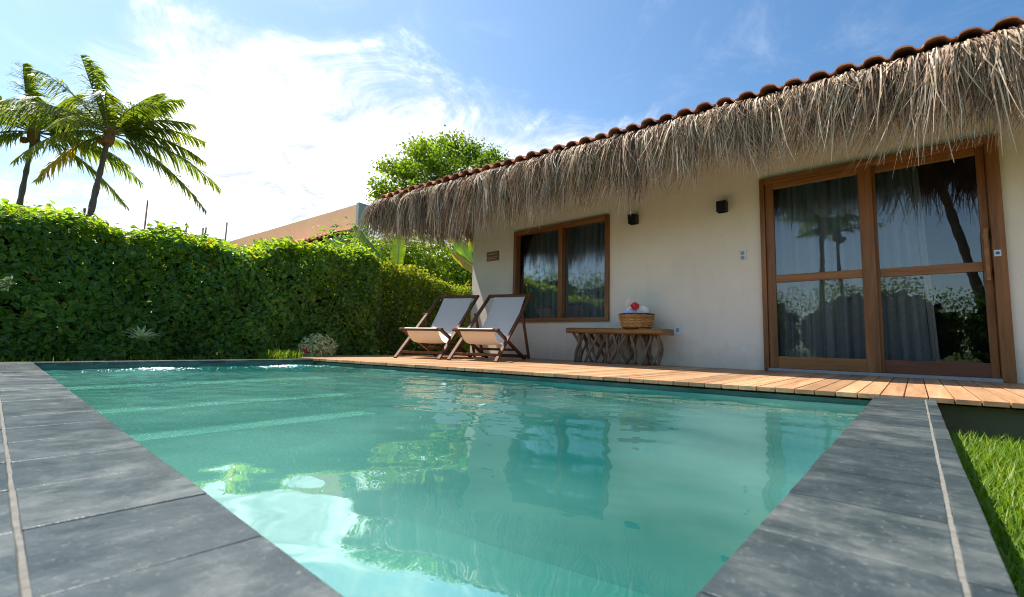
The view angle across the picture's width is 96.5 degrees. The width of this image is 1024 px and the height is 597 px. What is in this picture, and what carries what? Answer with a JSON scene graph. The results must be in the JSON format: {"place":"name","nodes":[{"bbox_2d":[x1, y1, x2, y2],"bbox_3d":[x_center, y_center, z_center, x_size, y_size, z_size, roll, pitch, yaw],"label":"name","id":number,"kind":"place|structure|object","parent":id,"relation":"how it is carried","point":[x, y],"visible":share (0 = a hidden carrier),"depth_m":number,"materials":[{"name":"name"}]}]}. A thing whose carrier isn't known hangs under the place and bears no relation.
{"place":"outdoors","nodes":[
{"label":"outdoors","id":0,"kind":"place"},
{"bbox_2d":[43,364,865,596],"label":"pool water","id":1,"kind":"structure","parent":0,"point":[355,482],"depth_m":1.18,"materials":[{"name":"teal liquid"}]},
{"bbox_2d":[82,367,201,371],"bbox_3d":[-3.192,0.638,4.165,0.507,0.031,1.071,-3,-7,41],"label":"bubbling water foam","id":2,"kind":"object","parent":1,"relation":"on","point":[161,368],"visible":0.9,"depth_m":4.09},
{"bbox_2d":[231,365,320,367],"bbox_3d":[-2.478,0.724,4.881,1.101,0.031,0.572,4,-6,-26],"label":"bubbling water foam","id":3,"kind":"object","parent":1,"relation":"on","point":[283,366],"visible":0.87,"depth_m":4.85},
{"bbox_2d":[37,361,871,405],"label":"pool wall","id":4,"kind":"structure","parent":0,"point":[810,398],"depth_m":3.84,"materials":[{"name":"tile"}]},
{"bbox_2d":[33,359,312,365],"bbox_3d":[-3.264,0.654,4.730,0.212,0.031,2.351,-3,-7,41],"label":"pool coping","id":5,"kind":"object","parent":4,"relation":"on","point":[83,363],"visible":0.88,"depth_m":4.40,"materials":[{"name":"stone"}]},
{"bbox_2d":[0,0,1023,283],"label":"sky","id":6,"kind":"structure","parent":0,"point":[292,103],"materials":[{"name":"blue"}]},
{"bbox_2d":[949,427,1023,596],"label":"lawn grass","id":7,"kind":"structure","parent":0,"point":[994,470],"depth_m":1.54,"materials":[{"name":"green plant"}]},
{"label":"ground","id":8,"kind":"structure","parent":0,"visible":0},
{"bbox_2d":[0,274,15,290],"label":"feathery plant","id":9,"kind":"object","parent":8,"relation":"on","point":[5,284],"visible":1,"depth_m":3.00,"materials":[{"name":"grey plant"}]},
{"bbox_2d":[0,60,145,210],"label":"palm tree","id":10,"kind":"object","parent":8,"relation":"on","point":[32,93],"visible":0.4,"depth_m":17.17,"materials":[{"name":"green plant"}]},
{"bbox_2d":[0,52,222,216],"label":"palm tree","id":11,"kind":"object","parent":8,"relation":"on","point":[138,123],"visible":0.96,"depth_m":16.54,"materials":[{"name":"green plant"}]},
{"bbox_2d":[1,349,400,361],"bbox_3d":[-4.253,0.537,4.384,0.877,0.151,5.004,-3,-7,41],"label":"grass","id":12,"kind":"structure","parent":8,"relation":"on","point":[285,354],"depth_m":5.44,"materials":[{"name":"green plant"}]},
{"bbox_2d":[83,207,89,215],"bbox_3d":[-5.474,-0.223,5.762,0.040,1.910,0.078,-3,-7,41],"label":"fence post","id":13,"kind":"object","parent":12,"relation":"on","point":[84,211],"visible":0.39,"depth_m":5.85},
{"bbox_2d":[125,325,154,339],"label":"pale rosette plant","id":14,"kind":"object","parent":12,"relation":"on","point":[140,334],"visible":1,"depth_m":4.84,"materials":[{"name":"green plant"}]},
{"bbox_2d":[144,200,148,228],"bbox_3d":[-5.267,-0.307,6.460,0.034,2.220,0.023,1,-5,3],"label":"fence post","id":15,"kind":"object","parent":12,"relation":"on","point":[146,214],"visible":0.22,"depth_m":6.54,"materials":[{"name":"grey metal"}]},
{"bbox_2d":[162,340,180,347],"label":"lime plant","id":16,"kind":"object","parent":12,"relation":"on","point":[168,344],"visible":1,"depth_m":5.07,"materials":[{"name":"green plant"}]},
{"bbox_2d":[0,198,383,361],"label":"hedge","id":17,"kind":"object","parent":12,"relation":"on","point":[185,292],"visible":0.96,"depth_m":5.29,"materials":[{"name":"green plant"}]},
{"bbox_2d":[210,325,221,331],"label":"lime plant","id":18,"kind":"object","parent":12,"relation":"on","point":[217,329],"visible":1,"depth_m":5.43,"materials":[{"name":"green plant"}]},
{"bbox_2d":[296,333,337,356],"bbox_3d":[-2.642,0.666,6.210,0.420,0.390,0.582,-3,-7,41],"label":"flowering shrub","id":19,"kind":"object","parent":12,"relation":"on","point":[320,349],"visible":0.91,"depth_m":6.14,"materials":[{"name":"green plant"}]},
{"bbox_2d":[301,225,390,330],"bbox_3d":[-3.886,0.172,10.348,2.516,3.514,3.415,-3,-7,41],"label":"shrub","id":20,"kind":"object","parent":12,"relation":"on","point":[337,238],"visible":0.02,"depth_m":9.86,"materials":[{"name":"green plant"}]},
{"bbox_2d":[300,217,432,266],"bbox_3d":[-3.523,-0.001,13.102,2.183,4.134,7.036,-3,-7,41],"label":"shrub","id":21,"kind":"object","parent":12,"relation":"on","point":[334,235],"depth_m":12.17,"materials":[{"name":"green plant"}]},
{"bbox_2d":[353,225,412,267],"bbox_3d":[-2.593,-0.114,9.639,0.448,2.676,2.230,0,-6,12],"label":"banana plant","id":22,"kind":"object","parent":12,"relation":"on","point":[398,254],"visible":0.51,"depth_m":9.81,"materials":[{"name":"green plant"}]},
{"bbox_2d":[322,200,471,286],"bbox_3d":[-2.608,-0.335,11.368,2.628,3.895,4.330,-3,-7,41],"label":"shrub","id":23,"kind":"object","parent":12,"relation":"on","point":[419,255],"visible":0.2,"depth_m":10.90,"materials":[{"name":"green plant"}]},
{"bbox_2d":[335,245,471,354],"bbox_3d":[-1.857,0.179,8.704,1.015,1.902,3.418,-3,-7,38],"label":"hedge","id":24,"kind":"object","parent":12,"relation":"on","point":[406,301],"visible":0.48,"depth_m":8.12,"materials":[{"name":"green plant"}]},
{"bbox_2d":[451,232,473,272],"bbox_3d":[-0.812,-0.154,11.176,0.440,3.132,2.379,-1,-6,23],"label":"banana plant","id":25,"kind":"object","parent":12,"relation":"on","point":[462,257],"visible":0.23,"depth_m":10.67,"materials":[{"name":"green plant"}]},
{"bbox_2d":[224,202,367,331],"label":"neighbour house","id":26,"kind":"structure","parent":8,"relation":"on","point":[298,231],"depth_m":13.92,"materials":[{"name":"paint"}]},
{"bbox_2d":[361,125,514,264],"bbox_3d":[-2.059,-2.299,17.560,3.711,8.777,7.955,-3,-7,41],"label":"tree","id":27,"kind":"object","parent":8,"relation":"on","point":[432,163],"visible":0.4,"depth_m":16.04,"materials":[{"name":"green plant"}]},
{"bbox_2d":[414,241,471,290],"bbox_3d":[-1.390,0.231,13.198,2.738,4.629,4.531,-3,-7,41],"label":"shrub","id":28,"kind":"object","parent":8,"relation":"on","point":[462,275],"visible":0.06,"depth_m":12.18,"materials":[{"name":"green plant"}]},
{"bbox_2d":[0,361,971,596],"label":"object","id":29,"kind":"object","parent":8,"relation":"on","point":[21,532],"visible":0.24,"depth_m":0.62,"materials":[{"name":"concrete"}]},
{"bbox_2d":[0,362,342,596],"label":"pool coping","id":30,"kind":"object","parent":29,"relation":"on","point":[107,508],"visible":0.86,"depth_m":0.63,"materials":[{"name":"stone"}]},
{"bbox_2d":[0,396,970,596],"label":"coping joint","id":31,"kind":"object","parent":29,"relation":"on","point":[24,581],"visible":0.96,"depth_m":0.64,"materials":[{"name":"grey concrete"}]},
{"bbox_2d":[695,396,1017,596],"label":"pool coping","id":32,"kind":"object","parent":29,"relation":"on","point":[859,510],"visible":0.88,"depth_m":0.67,"materials":[{"name":"stone"}]},
{"bbox_2d":[353,16,1023,383],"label":"villa","id":33,"kind":"object","parent":8,"relation":"on","point":[944,114],"visible":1,"depth_m":5.26,"materials":[{"name":"beige paint"}]},
{"bbox_2d":[487,251,498,261],"bbox_3d":[-0.344,-0.755,8.170,0.290,0.168,0.018,-3,-7,41],"label":"wall sign","id":34,"kind":"object","parent":33,"relation":"attached to","point":[493,256],"visible":1,"depth_m":8.16,"materials":[{"name":"brown wood"}]},
{"bbox_2d":[512,214,609,321],"bbox_3d":[0.749,-0.405,7.221,1.820,1.551,0.155,-3,-7,41],"label":"window","id":35,"kind":"structure","parent":33,"relation":"in","point":[525,241],"depth_m":7.19,"materials":[{"name":"brown wood"}]},
{"bbox_2d":[524,222,604,318],"bbox_3d":[0.934,-0.360,7.439,2.243,2.100,0.114,-3,-7,41],"label":"curtain","id":36,"kind":"object","parent":33,"relation":"hanging from","point":[585,265],"visible":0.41,"depth_m":7.38,"materials":[{"name":"fabric"}]},
{"bbox_2d":[628,213,638,224],"bbox_3d":[1.688,-1.099,6.352,0.110,0.130,0.114,-3,-7,41],"label":"wall lamp","id":37,"kind":"object","parent":33,"relation":"attached to","point":[633,219],"visible":0.99,"depth_m":6.32,"materials":[{"name":"black metal"}]},
{"bbox_2d":[674,325,681,334],"bbox_3d":[2.126,0.406,5.860,0.098,0.130,0.012,-3,-7,41],"label":"wall socket","id":38,"kind":"object","parent":33,"relation":"attached to","point":[677,329],"depth_m":5.85,"materials":[{"name":"white plastic"}]},
{"bbox_2d":[716,200,727,213],"bbox_3d":[2.567,-1.118,5.579,0.110,0.130,0.114,-3,-7,41],"label":"wall lamp","id":39,"kind":"object","parent":33,"relation":"attached to","point":[721,206],"visible":1,"depth_m":5.54,"materials":[{"name":"black metal"}]},
{"bbox_2d":[739,250,746,260],"bbox_3d":[2.738,-0.511,5.425,0.085,0.130,0.014,-3,-7,41],"label":"light switch","id":40,"kind":"object","parent":33,"relation":"attached to","point":[742,255],"visible":1,"depth_m":5.42,"materials":[{"name":"white plastic"}]},
{"bbox_2d":[774,175,865,358],"bbox_3d":[3.404,-0.383,5.236,1.073,2.360,0.127,-3,-7,41],"label":"curtain","id":41,"kind":"object","parent":33,"relation":"hanging from","point":[817,226],"visible":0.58,"depth_m":5.15,"materials":[{"name":"fabric"}]},
{"bbox_2d":[765,166,881,372],"bbox_3d":[3.300,-0.292,4.920,0.977,2.103,0.050,-3,-7,41],"label":"sliding door","id":42,"kind":"structure","parent":33,"relation":"in","point":[868,273],"depth_m":4.74,"materials":[{"name":"brown wood"}]},
{"bbox_2d":[875,167,939,360],"bbox_3d":[4.019,-0.415,4.751,0.539,2.360,0.112,-3,-7,41],"label":"curtain","id":43,"kind":"object","parent":33,"relation":"hanging from","point":[905,330],"visible":0.63,"depth_m":4.71,"materials":[{"name":"fabric"}]},
{"bbox_2d":[871,147,1000,377],"bbox_3d":[3.960,-0.331,4.356,0.853,2.103,0.150,-3,-7,41],"label":"sliding door","id":44,"kind":"structure","parent":33,"relation":"in","point":[967,369],"depth_m":4.23,"materials":[{"name":"brown wood"}]},
{"bbox_2d":[937,403,1023,443],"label":"deck plinth","id":45,"kind":"structure","parent":8,"relation":"on","point":[1000,421],"depth_m":2.45,"materials":[{"name":"grey concrete"}]},
{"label":"deck screed","id":46,"kind":"structure","parent":8,"relation":"on","visible":0},
{"bbox_2d":[324,361,1019,408],"bbox_3d":[1.631,0.766,4.250,9.901,0.083,1.899,-2,-7,33],"label":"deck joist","id":47,"kind":"object","parent":46,"relation":"on","point":[702,387],"depth_m":3.33,"materials":[{"name":"brown wood"}]},
{"bbox_2d":[295,355,1023,408],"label":"wooden deck","id":48,"kind":"structure","parent":47,"relation":"on","point":[995,394],"depth_m":3.78,"materials":[{"name":"brown wood"}]},
{"bbox_2d":[394,295,479,359],"bbox_3d":[-1.055,0.379,6.643,0.772,0.972,1.156,-1,-6,21],"label":"deck chair","id":49,"kind":"object","parent":48,"relation":"on","point":[454,311],"visible":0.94,"depth_m":6.78,"materials":[{"name":"white fabric"}]},
{"bbox_2d":[447,294,532,361],"bbox_3d":[-0.266,0.363,6.288,0.772,0.972,1.156,-1,-6,24],"label":"deck chair","id":50,"kind":"object","parent":48,"relation":"on","point":[505,316],"visible":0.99,"depth_m":6.41,"materials":[{"name":"white fabric"}]},
{"bbox_2d":[566,328,673,365],"bbox_3d":[1.393,0.634,6.085,1.410,0.487,0.374,-3,-7,41],"label":"bench","id":51,"kind":"object","parent":48,"relation":"on","point":[642,334],"visible":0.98,"depth_m":5.95,"materials":[{"name":"brown wood"}]},
{"bbox_2d":[618,313,654,328],"bbox_3d":[1.610,0.298,5.907,0.456,0.197,0.456,-3,-7,41],"label":"basket","id":52,"kind":"object","parent":51,"relation":"on","point":[635,320],"visible":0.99,"depth_m":5.74,"materials":[{"name":"wicker"}]},
{"bbox_2d":[623,309,636,312],"bbox_3d":[1.556,0.186,5.873,0.247,0.101,0.101,-1,-6,24],"label":"rolled towel","id":53,"kind":"object","parent":52,"relation":"in","point":[630,311],"visible":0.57,"depth_m":5.85,"materials":[{"name":"blue fabric"}]},
{"bbox_2d":[637,305,648,312],"bbox_3d":[1.681,0.160,5.881,0.162,0.170,0.242,0,-6,17],"label":"rolled towel","id":54,"kind":"object","parent":52,"relation":"in","point":[643,309],"visible":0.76,"depth_m":5.78,"materials":[{"name":"white fabric"}]},
{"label":"rolled towel","id":55,"kind":"object","parent":52,"relation":"on","visible":0},
{"bbox_2d":[626,297,638,308],"bbox_3d":[1.567,0.062,5.940,0.172,0.180,0.243,0,-6,14],"label":"rolled towel","id":56,"kind":"object","parent":55,"relation":"on","point":[630,301],"visible":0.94,"depth_m":5.84,"materials":[{"name":"white fabric"}]},
{"bbox_2d":[630,302,638,309],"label":"red flower","id":57,"kind":"object","parent":56,"relation":"on","point":[634,306],"visible":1,"depth_m":5.79,"materials":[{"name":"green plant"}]}
]}

